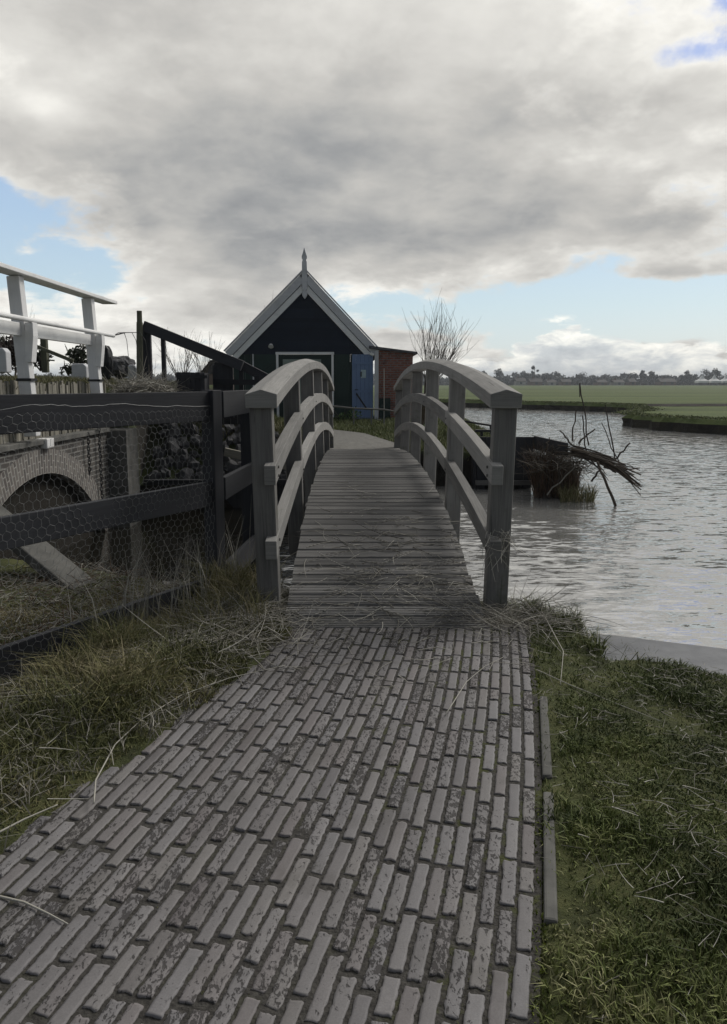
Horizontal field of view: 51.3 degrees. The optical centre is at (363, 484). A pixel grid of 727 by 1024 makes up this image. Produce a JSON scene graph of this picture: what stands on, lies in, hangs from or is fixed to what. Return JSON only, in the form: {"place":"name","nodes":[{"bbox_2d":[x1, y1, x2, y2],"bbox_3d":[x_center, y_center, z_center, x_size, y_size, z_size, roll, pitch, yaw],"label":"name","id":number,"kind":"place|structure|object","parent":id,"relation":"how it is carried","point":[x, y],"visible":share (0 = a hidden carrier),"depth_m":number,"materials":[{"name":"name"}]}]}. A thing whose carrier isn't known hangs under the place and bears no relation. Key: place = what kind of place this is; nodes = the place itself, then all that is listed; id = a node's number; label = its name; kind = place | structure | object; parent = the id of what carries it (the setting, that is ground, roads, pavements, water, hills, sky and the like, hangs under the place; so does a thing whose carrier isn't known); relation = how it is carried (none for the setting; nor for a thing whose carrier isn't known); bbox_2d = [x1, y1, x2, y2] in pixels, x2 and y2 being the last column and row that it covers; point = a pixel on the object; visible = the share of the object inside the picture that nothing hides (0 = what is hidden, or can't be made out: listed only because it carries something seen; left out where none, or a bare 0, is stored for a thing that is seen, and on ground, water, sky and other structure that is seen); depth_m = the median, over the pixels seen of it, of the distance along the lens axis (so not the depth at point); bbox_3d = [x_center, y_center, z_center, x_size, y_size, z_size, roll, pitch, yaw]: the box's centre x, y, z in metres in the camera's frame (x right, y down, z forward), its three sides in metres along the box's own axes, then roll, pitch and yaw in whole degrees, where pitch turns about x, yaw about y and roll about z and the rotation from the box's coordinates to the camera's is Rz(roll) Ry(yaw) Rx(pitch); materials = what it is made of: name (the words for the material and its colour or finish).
{"place":"outdoors","nodes":[
{"label":"outdoors","id":0,"kind":"place"},
{"bbox_2d":[0,385,212,559],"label":"dike","id":1,"kind":"structure","parent":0,"point":[30,495],"depth_m":9.26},
{"bbox_2d":[0,348,11,372],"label":"concrete block","id":2,"kind":"structure","parent":1,"relation":"on","point":[5,360],"depth_m":13.84,"materials":[{"name":"grey paint"}]},
{"bbox_2d":[0,335,39,375],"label":"shrub","id":3,"kind":"object","parent":1,"relation":"on","point":[9,345],"visible":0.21,"depth_m":17.57,"materials":[{"name":"green plant"}]},
{"bbox_2d":[33,349,53,370],"bbox_3d":[-7.044,-2.739,16.373,0.691,0.572,0.527,0,8,0],"label":"shrub","id":4,"kind":"object","parent":1,"relation":"on","point":[38,358],"visible":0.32,"depth_m":16.32,"materials":[{"name":"green plant"}]},
{"bbox_2d":[37,339,73,372],"bbox_3d":[-6.379,-2.704,15.692,0.815,0.750,0.295,0,8,0],"label":"tow post","id":5,"kind":"object","parent":1,"relation":"on","point":[45,351],"visible":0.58,"depth_m":15.70,"materials":[{"name":"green wood"}]},
{"bbox_2d":[58,361,71,375],"bbox_3d":[-6.769,-2.666,17.289,0.405,0.357,0.384,-2,8,-16],"label":"shrub","id":6,"kind":"object","parent":1,"relation":"on","point":[67,368],"visible":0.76,"depth_m":17.24,"materials":[{"name":"green plant"}]},
{"bbox_2d":[64,344,87,363],"bbox_3d":[-6.307,-2.857,16.785,0.696,0.694,0.694,6,9,36],"label":"shrub","id":7,"kind":"object","parent":1,"relation":"on","point":[76,353],"visible":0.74,"depth_m":16.62,"materials":[{"name":"green plant"}]},
{"bbox_2d":[72,364,88,378],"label":"concrete block","id":8,"kind":"structure","parent":1,"relation":"on","point":[80,370],"depth_m":14.84,"materials":[{"name":"grey paint"}]},
{"bbox_2d":[0,374,176,455],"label":"dike grass","id":9,"kind":"structure","parent":1,"relation":"on","point":[45,379],"depth_m":12.20,"materials":[{"name":"plant"}]},
{"bbox_2d":[101,345,112,380],"bbox_3d":[-4.359,-2.063,12.838,0.229,0.605,0.243,0,8,0],"label":"covered post","id":10,"kind":"object","parent":1,"relation":"on","point":[108,362],"visible":0.68,"depth_m":12.77,"materials":[{"name":"plastic"}]},
{"bbox_2d":[111,356,135,378],"bbox_3d":[-4.425,-2.142,13.823,0.516,0.430,0.664,0,8,0],"label":"rubble heap","id":11,"kind":"object","parent":1,"relation":"on","point":[125,363],"visible":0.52,"depth_m":13.63,"materials":[{"name":"stone"}]},
{"bbox_2d":[128,365,135,379],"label":"concrete block","id":12,"kind":"structure","parent":1,"relation":"on","point":[130,367],"depth_m":13.35,"materials":[{"name":"grey paint"}]},
{"bbox_2d":[103,356,191,392],"bbox_3d":[-3.398,-1.554,11.774,1.817,0.884,1.724,0,8,0],"label":"reed pile","id":13,"kind":"object","parent":1,"relation":"on","point":[142,384],"visible":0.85,"depth_m":11.45,"materials":[{"name":"plant"}]},
{"bbox_2d":[176,372,208,391],"bbox_3d":[-2.701,-1.551,12.094,0.486,0.486,0.365,0,8,0],"label":"plank bin","id":14,"kind":"object","parent":13,"relation":"on","point":[197,382],"visible":0.54,"depth_m":11.92,"materials":[{"name":"brown wood"}]},
{"bbox_2d":[154,329,201,375],"bbox_3d":[-4.050,-2.828,16.782,1.300,1.354,0.712,-4,9,-28],"label":"bare bush","id":15,"kind":"object","parent":1,"relation":"on","point":[186,363],"visible":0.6,"depth_m":16.80,"materials":[{"name":"plant"}]},
{"bbox_2d":[186,331,219,372],"bbox_3d":[-3.955,-3.099,18.704,1.181,1.406,0.803,2,8,14],"label":"bare bush","id":16,"kind":"object","parent":1,"relation":"on","point":[201,366],"visible":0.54,"depth_m":18.71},
{"bbox_2d":[0,549,295,851],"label":"rough grass","id":17,"kind":"structure","parent":0,"point":[117,681],"depth_m":3.63,"materials":[{"name":"plant"}]},
{"bbox_2d":[0,804,57,832],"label":"long straw","id":18,"kind":"object","parent":17,"relation":"on","point":[4,829],"visible":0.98,"depth_m":2.56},
{"bbox_2d":[0,621,541,1023],"bbox_3d":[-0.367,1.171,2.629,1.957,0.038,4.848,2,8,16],"label":"path","id":19,"kind":"structure","parent":0,"point":[224,1011],"depth_m":2.41,"materials":[{"name":"brick"}]},
{"bbox_2d":[0,895,67,924],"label":"long straw","id":20,"kind":"object","parent":19,"relation":"on","point":[26,903],"visible":1,"depth_m":2.18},
{"bbox_2d":[93,665,284,803],"bbox_3d":[-0.806,1.025,3.373,0.268,0.016,1.423,3,8,22],"label":"long straw","id":21,"kind":"object","parent":19,"relation":"on","point":[143,718],"visible":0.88,"depth_m":3.18,"materials":[{"name":"plant"}]},
{"bbox_2d":[123,641,536,1023],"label":"joint moss","id":22,"kind":"object","parent":19,"relation":"on","point":[434,851],"visible":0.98,"depth_m":2.43,"materials":[{"name":"green plant"}]},
{"bbox_2d":[251,609,556,688],"bbox_3d":[0.256,0.941,4.281,1.851,0.161,1.254,0,8,0],"label":"path straw","id":23,"kind":"object","parent":19,"relation":"on","point":[420,641],"visible":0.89,"depth_m":4.28,"materials":[{"name":"plant"}]},
{"bbox_2d":[139,395,531,507],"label":"bank","id":24,"kind":"structure","parent":0,"point":[466,470],"depth_m":13.47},
{"bbox_2d":[144,470,160,478],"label":"rock","id":25,"kind":"object","parent":24,"relation":"on","point":[151,475],"visible":0.69,"depth_m":12.90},
{"bbox_2d":[152,446,165,457],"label":"rock","id":26,"kind":"object","parent":24,"relation":"on","point":[157,453],"visible":0.85,"depth_m":13.23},
{"bbox_2d":[154,457,166,470],"bbox_3d":[-3.505,-0.324,13.135,0.201,0.308,0.278,-7,10,-41],"label":"rock","id":27,"kind":"object","parent":24,"relation":"on","point":[158,466],"visible":0.7,"depth_m":13.04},
{"bbox_2d":[160,468,170,478],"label":"rock","id":28,"kind":"object","parent":24,"relation":"on","point":[163,471],"visible":0.93,"depth_m":12.95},
{"bbox_2d":[164,455,174,466],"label":"rock","id":29,"kind":"object","parent":24,"relation":"on","point":[169,461],"visible":0.91,"depth_m":13.15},
{"bbox_2d":[162,437,180,456],"bbox_3d":[-3.383,-0.656,13.358,0.333,0.385,0.308,4,9,28],"label":"rock","id":30,"kind":"object","parent":24,"relation":"on","point":[172,444],"visible":0.85,"depth_m":13.26,"materials":[{"name":"stone"}]},
{"bbox_2d":[165,426,181,438],"bbox_3d":[-3.390,-0.903,13.513,0.320,0.324,0.162,7,-18,15],"label":"rock","id":31,"kind":"object","parent":24,"relation":"on","point":[174,433],"visible":0.74,"depth_m":13.45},
{"bbox_2d":[174,455,185,468],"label":"rock","id":32,"kind":"object","parent":24,"relation":"on","point":[178,462],"visible":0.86,"depth_m":13.13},
{"bbox_2d":[174,449,190,461],"bbox_3d":[-3.159,-0.494,13.299,0.292,0.272,0.338,4,-16,27],"label":"rock","id":33,"kind":"object","parent":24,"relation":"on","point":[187,457],"visible":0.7,"depth_m":13.17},
{"bbox_2d":[176,436,189,448],"bbox_3d":[-3.218,-0.745,13.450,0.312,0.263,0.191,12,-31,-41],"label":"rock","id":34,"kind":"object","parent":24,"relation":"on","point":[182,444],"visible":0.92,"depth_m":13.38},
{"bbox_2d":[178,468,193,478],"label":"rock","id":35,"kind":"object","parent":24,"relation":"on","point":[185,473],"visible":0.62,"depth_m":12.91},
{"bbox_2d":[179,422,195,436],"bbox_3d":[-3.182,-1.000,13.596,0.369,0.347,0.193,4,9,30],"label":"rock","id":36,"kind":"object","parent":24,"relation":"on","point":[186,429],"visible":0.7,"depth_m":13.53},
{"bbox_2d":[186,456,199,470],"bbox_3d":[-2.978,-0.345,13.211,0.334,0.284,0.236,24,48,29],"label":"rock","id":37,"kind":"object","parent":24,"relation":"on","point":[194,465],"visible":0.78,"depth_m":13.11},
{"bbox_2d":[190,434,201,446],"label":"rock","id":38,"kind":"object","parent":24,"relation":"on","point":[194,438],"visible":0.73,"depth_m":13.40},
{"bbox_2d":[143,321,282,417],"bbox_3d":[-2.431,-1.906,12.614,2.452,1.583,0.430,0,8,0],"label":"sloping railing","id":39,"kind":"object","parent":24,"relation":"on","point":[224,365],"visible":0.58,"depth_m":12.46,"materials":[{"name":"black wood"}]},
{"bbox_2d":[222,415,239,423],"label":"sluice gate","id":40,"kind":"structure","parent":39,"relation":"attached to","point":[235,419],"depth_m":12.95,"materials":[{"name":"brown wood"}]},
{"bbox_2d":[203,360,233,384],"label":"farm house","id":41,"kind":"structure","parent":24,"relation":"on","point":[210,371],"depth_m":59.16,"materials":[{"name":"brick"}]},
{"bbox_2d":[143,448,304,507],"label":"timber quay","id":42,"kind":"structure","parent":24,"relation":"on","point":[234,500],"depth_m":12.82,"materials":[{"name":"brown wood"}]},
{"bbox_2d":[224,424,234,434],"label":"rock","id":43,"kind":"object","parent":24,"relation":"on","point":[228,426],"visible":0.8,"depth_m":13.73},
{"bbox_2d":[225,459,240,474],"bbox_3d":[-2.277,-0.233,13.187,0.367,0.418,0.282,15,16,62],"label":"rock","id":44,"kind":"object","parent":24,"relation":"on","point":[232,465],"visible":0.44,"depth_m":13.09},
{"bbox_2d":[231,433,240,444],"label":"rock","id":45,"kind":"object","parent":24,"relation":"on","point":[236,438],"visible":0.39,"depth_m":13.62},
{"bbox_2d":[178,416,302,444],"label":"bank weeds","id":46,"kind":"object","parent":24,"relation":"on","point":[277,422],"visible":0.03,"depth_m":14.84,"materials":[{"name":"green plant"}]},
{"bbox_2d":[223,248,377,418],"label":"shed","id":47,"kind":"structure","parent":24,"relation":"on","point":[303,313],"depth_m":24.48,"materials":[{"name":"black paint"}]},
{"bbox_2d":[283,359,320,412],"bbox_3d":[-1.999,-3.088,24.684,1.241,1.981,0.030,0,8,0],"label":"door","id":48,"kind":"structure","parent":47,"relation":"in","point":[285,361],"depth_m":24.55,"materials":[{"name":"green paint"}]},
{"bbox_2d":[352,354,372,418],"bbox_3d":[-0.030,-3.176,24.603,0.683,2.096,0.117,0,8,0],"label":"blue door","id":49,"kind":"structure","parent":47,"relation":"in","point":[366,374],"depth_m":24.60,"materials":[{"name":"paint"}]},
{"bbox_2d":[333,406,361,421],"bbox_3d":[-0.583,-2.123,23.717,1.147,0.739,0.578,1,8,7],"label":"shrub","id":50,"kind":"object","parent":24,"relation":"on","point":[339,416],"visible":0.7,"depth_m":23.67,"materials":[{"name":"green plant"}]},
{"bbox_2d":[333,405,393,424],"bbox_3d":[-0.025,-1.999,22.154,1.900,0.666,0.100,0,8,0],"label":"bar fence","id":51,"kind":"object","parent":24,"relation":"on","point":[371,409],"visible":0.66,"depth_m":22.09,"materials":[{"name":"brown wood"}]},
{"bbox_2d":[274,413,490,451],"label":"bank grass","id":52,"kind":"structure","parent":24,"relation":"on","point":[378,428],"depth_m":20.66,"materials":[{"name":"plant"}]},
{"bbox_2d":[369,346,417,419],"bbox_3d":[0.955,-3.418,26.097,1.556,2.559,3.400,0,8,0],"label":"brick annex","id":53,"kind":"object","parent":24,"relation":"on","point":[395,363],"visible":0.6,"depth_m":24.52,"materials":[{"name":"brick"}]},
{"bbox_2d":[404,294,478,424],"bbox_3d":[2.168,-3.620,21.745,2.105,3.988,2.024,-3,8,-21],"label":"pollard willow","id":54,"kind":"object","parent":24,"relation":"on","point":[431,357],"visible":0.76,"depth_m":21.59,"materials":[{"name":"brown plant"}]},
{"bbox_2d":[439,399,726,419],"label":"waterside grass","id":55,"kind":"structure","parent":24,"relation":"on","point":[639,409],"depth_m":40.09,"materials":[{"name":"plant"}]},
{"bbox_2d":[301,429,399,448],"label":"path","id":56,"kind":"structure","parent":0,"point":[349,440],"depth_m":17.09,"materials":[{"name":"concrete"}]},
{"bbox_2d":[0,559,726,1023],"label":"ground","id":57,"kind":"structure","parent":0,"point":[570,913],"depth_m":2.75,"materials":[{"name":"plant"}]},
{"bbox_2d":[0,505,95,589],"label":"wooden beam","id":58,"kind":"structure","parent":57,"relation":"on","point":[41,555],"depth_m":6.37,"materials":[{"name":"wood"}]},
{"bbox_2d":[0,428,111,530],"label":"culvert wall","id":59,"kind":"structure","parent":57,"relation":"on","point":[68,457],"depth_m":9.27,"materials":[{"name":"grey brick"}]},
{"bbox_2d":[0,380,107,443],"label":"plank revetment","id":60,"kind":"object","parent":59,"relation":"on","point":[71,387],"visible":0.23,"depth_m":9.10,"materials":[{"name":"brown wood"}]},
{"bbox_2d":[0,262,149,436],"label":"bridge railing","id":61,"kind":"object","parent":59,"relation":"on","point":[24,329],"visible":0.93,"depth_m":8.35,"materials":[{"name":"white paint"}]},
{"bbox_2d":[86,432,90,475],"bbox_3d":[-3.651,-0.410,10.055,0.047,0.583,0.048,7,10,43],"label":"chain","id":62,"kind":"object","parent":59,"relation":"hanging from","point":[88,457],"visible":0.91,"depth_m":10.05,"materials":[{"name":"black metal"}]},
{"bbox_2d":[97,428,103,498],"bbox_3d":[-3.650,-0.211,10.515,0.047,1.180,0.048,7,11,44],"label":"chain","id":63,"kind":"object","parent":59,"relation":"hanging from","point":[100,454],"visible":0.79,"depth_m":10.50,"materials":[{"name":"black metal"}]},
{"bbox_2d":[0,390,225,685],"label":"board fence","id":64,"kind":"object","parent":57,"relation":"on","point":[24,413],"visible":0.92,"depth_m":4.58,"materials":[{"name":"brown wood"}]},
{"bbox_2d":[0,543,288,645],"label":"reed litter","id":65,"kind":"object","parent":57,"relation":"on","point":[45,588],"visible":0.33,"depth_m":5.79,"materials":[{"name":"plant"}]},
{"bbox_2d":[0,583,297,809],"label":"verge straw","id":66,"kind":"object","parent":57,"relation":"on","point":[109,696],"visible":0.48,"depth_m":3.44,"materials":[{"name":"plant"}]},
{"bbox_2d":[63,513,256,634],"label":"dry stems","id":67,"kind":"object","parent":57,"relation":"on","point":[172,594],"visible":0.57,"depth_m":4.96,"materials":[{"name":"plant"}]},
{"bbox_2d":[68,549,289,649],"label":"long grass","id":68,"kind":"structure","parent":57,"relation":"on","point":[218,595],"depth_m":4.79,"materials":[{"name":"plant"}]},
{"bbox_2d":[65,570,406,695],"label":"reed litter","id":69,"kind":"object","parent":57,"relation":"on","point":[267,616],"visible":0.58,"depth_m":4.47,"materials":[{"name":"plant"}]},
{"bbox_2d":[245,359,522,628],"bbox_3d":[0.089,-0.240,10.306,1.814,2.869,11.592,0,8,0],"label":"footbridge","id":70,"kind":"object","parent":57,"relation":"on","point":[390,476],"visible":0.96,"depth_m":5.78,"materials":[{"name":"grey wood"}]},
{"bbox_2d":[281,481,508,633],"bbox_3d":[0.220,0.425,6.135,1.757,0.600,3.544,0,8,0],"label":"deck straw","id":71,"kind":"object","parent":70,"relation":"on","point":[402,586],"visible":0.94,"depth_m":5.21,"materials":[{"name":"plant"}]},
{"bbox_2d":[475,529,529,579],"bbox_3d":[0.877,0.448,4.751,0.383,0.316,0.241,0,8,0],"label":"straw wisp","id":72,"kind":"object","parent":70,"relation":"attached to","point":[506,536],"visible":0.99,"depth_m":4.82,"materials":[{"name":"plant"}]},
{"bbox_2d":[388,568,640,667],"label":"reed litter","id":73,"kind":"object","parent":57,"relation":"on","point":[509,618],"visible":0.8,"depth_m":4.70,"materials":[{"name":"plant"}]},
{"bbox_2d":[526,636,549,1023],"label":"moss","id":74,"kind":"object","parent":57,"relation":"on","point":[541,929],"visible":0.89,"depth_m":2.29,"materials":[{"name":"plant"}]},
{"bbox_2d":[539,696,551,780],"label":"kerb block","id":75,"kind":"structure","parent":57,"relation":"on","point":[544,727],"depth_m":3.17,"materials":[{"name":"concrete"}]},
{"bbox_2d":[543,792,557,924],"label":"kerb block","id":76,"kind":"structure","parent":57,"relation":"on","point":[550,897],"depth_m":2.34,"materials":[{"name":"concrete"}]},
{"bbox_2d":[507,588,656,656],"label":"bank edge grass","id":77,"kind":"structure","parent":57,"relation":"on","point":[563,611],"depth_m":4.83,"materials":[{"name":"plant"}]},
{"bbox_2d":[536,669,659,720],"bbox_3d":[1.107,1.011,3.664,0.018,0.006,0.738,-5,9,-34],"label":"long straw","id":78,"kind":"object","parent":57,"relation":"on","point":[587,691],"visible":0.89,"depth_m":3.72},
{"bbox_2d":[558,619,674,661],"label":"edge tufts","id":79,"kind":"object","parent":57,"relation":"on","point":[596,645],"visible":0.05,"depth_m":4.30,"materials":[{"name":"plant"}]},
{"bbox_2d":[528,616,726,1021],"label":"verge straw","id":80,"kind":"object","parent":57,"relation":"on","point":[708,805],"visible":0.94,"depth_m":2.87,"materials":[{"name":"plant"}]},
{"bbox_2d":[585,633,726,675],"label":"retaining edge","id":81,"kind":"object","parent":57,"relation":"on","point":[712,657],"visible":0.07,"depth_m":4.60,"materials":[{"name":"concrete"}]},
{"bbox_2d":[0,0,726,378],"label":"sky","id":82,"kind":"structure","parent":0,"point":[552,171],"materials":[{"name":"grey"}]},
{"bbox_2d":[60,407,726,648],"bbox_3d":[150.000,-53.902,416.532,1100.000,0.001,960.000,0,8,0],"label":"water","id":83,"kind":"structure","parent":0,"point":[650,563],"depth_m":10.18,"materials":[{"name":"liquid"}]},
{"bbox_2d":[107,428,139,526],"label":"concrete pier","id":84,"kind":"structure","parent":83,"relation":"in","point":[127,461],"depth_m":11.02,"materials":[{"name":"concrete"}]},
{"bbox_2d":[221,390,255,577],"bbox_3d":[-1.031,0.348,6.355,0.137,2.265,1.266,0,8,0],"label":"board fence","id":85,"kind":"object","parent":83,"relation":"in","point":[240,478],"visible":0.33,"depth_m":6.43,"materials":[{"name":"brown wood"}]},
{"bbox_2d":[471,436,567,488],"bbox_3d":[2.940,-0.260,16.711,1.490,1.860,6.007,0,8,0],"label":"landing stage","id":86,"kind":"object","parent":83,"relation":"in","point":[478,478],"visible":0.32,"depth_m":15.04,"materials":[{"name":"brown wood"}]},
{"bbox_2d":[464,420,490,435],"bbox_3d":[2.558,-1.254,16.763,0.647,0.330,0.480,0,8,0],"label":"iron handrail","id":87,"kind":"object","parent":86,"relation":"on","point":[481,431],"visible":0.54,"depth_m":16.65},
{"bbox_2d":[517,439,584,498],"bbox_3d":[3.571,-0.360,14.406,1.352,1.112,1.977,2,8,18],"label":"reed clump","id":88,"kind":"object","parent":83,"relation":"in","point":[546,484],"visible":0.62,"depth_m":13.89,"materials":[{"name":"plant"}]},
{"bbox_2d":[514,427,607,488],"bbox_3d":[3.611,-0.500,13.816,2.078,1.273,1.967,0,8,0],"label":"twig tangle","id":89,"kind":"object","parent":88,"relation":"on","point":[573,462],"visible":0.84,"depth_m":13.63,"materials":[{"name":"wood"}]},
{"bbox_2d":[554,445,641,495],"bbox_3d":[4.148,-0.252,13.415,1.516,0.893,0.545,3,8,19],"label":"brushwood bundle","id":90,"kind":"object","parent":88,"relation":"on","point":[607,462],"visible":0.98,"depth_m":13.30,"materials":[{"name":"brown plant"}]},
{"bbox_2d":[579,383,588,444],"bbox_3d":[3.966,-1.264,13.583,0.220,1.120,0.047,2,8,12],"label":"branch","id":91,"kind":"object","parent":90,"relation":"on","point":[585,415],"visible":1,"depth_m":13.57,"materials":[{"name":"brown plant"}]},
{"bbox_2d":[605,405,615,458],"bbox_3d":[4.420,-0.943,13.557,0.227,0.978,0.046,2,8,18],"label":"stake","id":92,"kind":"object","parent":90,"relation":"on","point":[610,432],"visible":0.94,"depth_m":13.56,"materials":[{"name":"brown wood"}]},
{"bbox_2d":[554,480,601,502],"bbox_3d":[3.895,0.105,13.662,1.092,0.390,1.240,0,8,0],"label":"reed fringe","id":93,"kind":"object","parent":83,"relation":"in","point":[579,494],"visible":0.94,"depth_m":13.53,"materials":[{"name":"green plant"}]},
{"bbox_2d":[596,461,616,505],"bbox_3d":[4.174,-0.014,12.990,0.373,0.776,0.078,2,8,15],"label":"stake","id":94,"kind":"object","parent":83,"relation":"in","point":[607,486],"visible":1,"depth_m":12.98,"materials":[{"name":"brown wood"}]},
{"bbox_2d":[527,377,542,384],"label":"house","id":95,"kind":"structure","parent":0,"point":[534,381],"depth_m":452.09,"materials":[{"name":"brick"}]},
{"bbox_2d":[373,385,726,434],"bbox_3d":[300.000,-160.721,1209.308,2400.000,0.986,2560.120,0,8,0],"label":"field","id":96,"kind":"structure","parent":0,"point":[680,394],"depth_m":64.47,"materials":[{"name":"plant"}]},
{"bbox_2d":[0,371,726,384],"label":"wood","id":97,"kind":"object","parent":96,"relation":"on","point":[508,379],"visible":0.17,"depth_m":477.07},
{"bbox_2d":[494,368,504,379],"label":"tree","id":98,"kind":"object","parent":96,"relation":"on","point":[498,372],"visible":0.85,"depth_m":474.60,"materials":[{"name":"grey plant"}]},
{"bbox_2d":[513,376,525,384],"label":"house","id":99,"kind":"structure","parent":96,"relation":"on","point":[519,381],"depth_m":451.18,"materials":[{"name":"tile"}]},
{"bbox_2d":[558,377,571,384],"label":"house","id":100,"kind":"structure","parent":96,"relation":"on","point":[562,381],"depth_m":452.44,"materials":[{"name":"brick"}]},
{"bbox_2d":[593,378,606,384],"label":"house","id":101,"kind":"structure","parent":96,"relation":"on","point":[599,382],"depth_m":451.85,"materials":[{"name":"brick"}]},
{"bbox_2d":[625,377,636,384],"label":"house","id":102,"kind":"structure","parent":96,"relation":"on","point":[630,381],"depth_m":452.33,"materials":[{"name":"brick"}]},
{"bbox_2d":[654,377,676,384],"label":"house","id":103,"kind":"structure","parent":96,"relation":"on","point":[665,381],"depth_m":452.09,"materials":[{"name":"brick"}]},
{"bbox_2d":[648,404,726,406],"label":"ditch edge","id":104,"kind":"object","parent":96,"relation":"on","point":[670,405],"visible":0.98,"depth_m":47.49,"materials":[{"name":"plant"}]},
{"bbox_2d":[701,368,718,379],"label":"tree","id":105,"kind":"object","parent":96,"relation":"on","point":[709,374],"visible":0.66,"depth_m":474.75,"materials":[{"name":"grey plant"}]},
{"bbox_2d":[610,378,624,384],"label":"house","id":106,"kind":"structure","parent":0,"point":[616,382],"depth_m":451.85,"materials":[{"name":"tile"}]},
{"bbox_3d":[-3.494,-1.412,12.140,1.264,0.315,0.944,0,8,0],"label":"soil mound","id":107,"kind":"object","parent":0,"visible":0},
{"bbox_2d":[136,311,142,378],"bbox_3d":[-3.649,-2.126,12.327,0.149,1.384,0.110,0,8,0],"label":"mooring post","id":108,"kind":"object","parent":107,"relation":"on","point":[139,337],"visible":0.8,"depth_m":12.27,"materials":[{"name":"black wood"}]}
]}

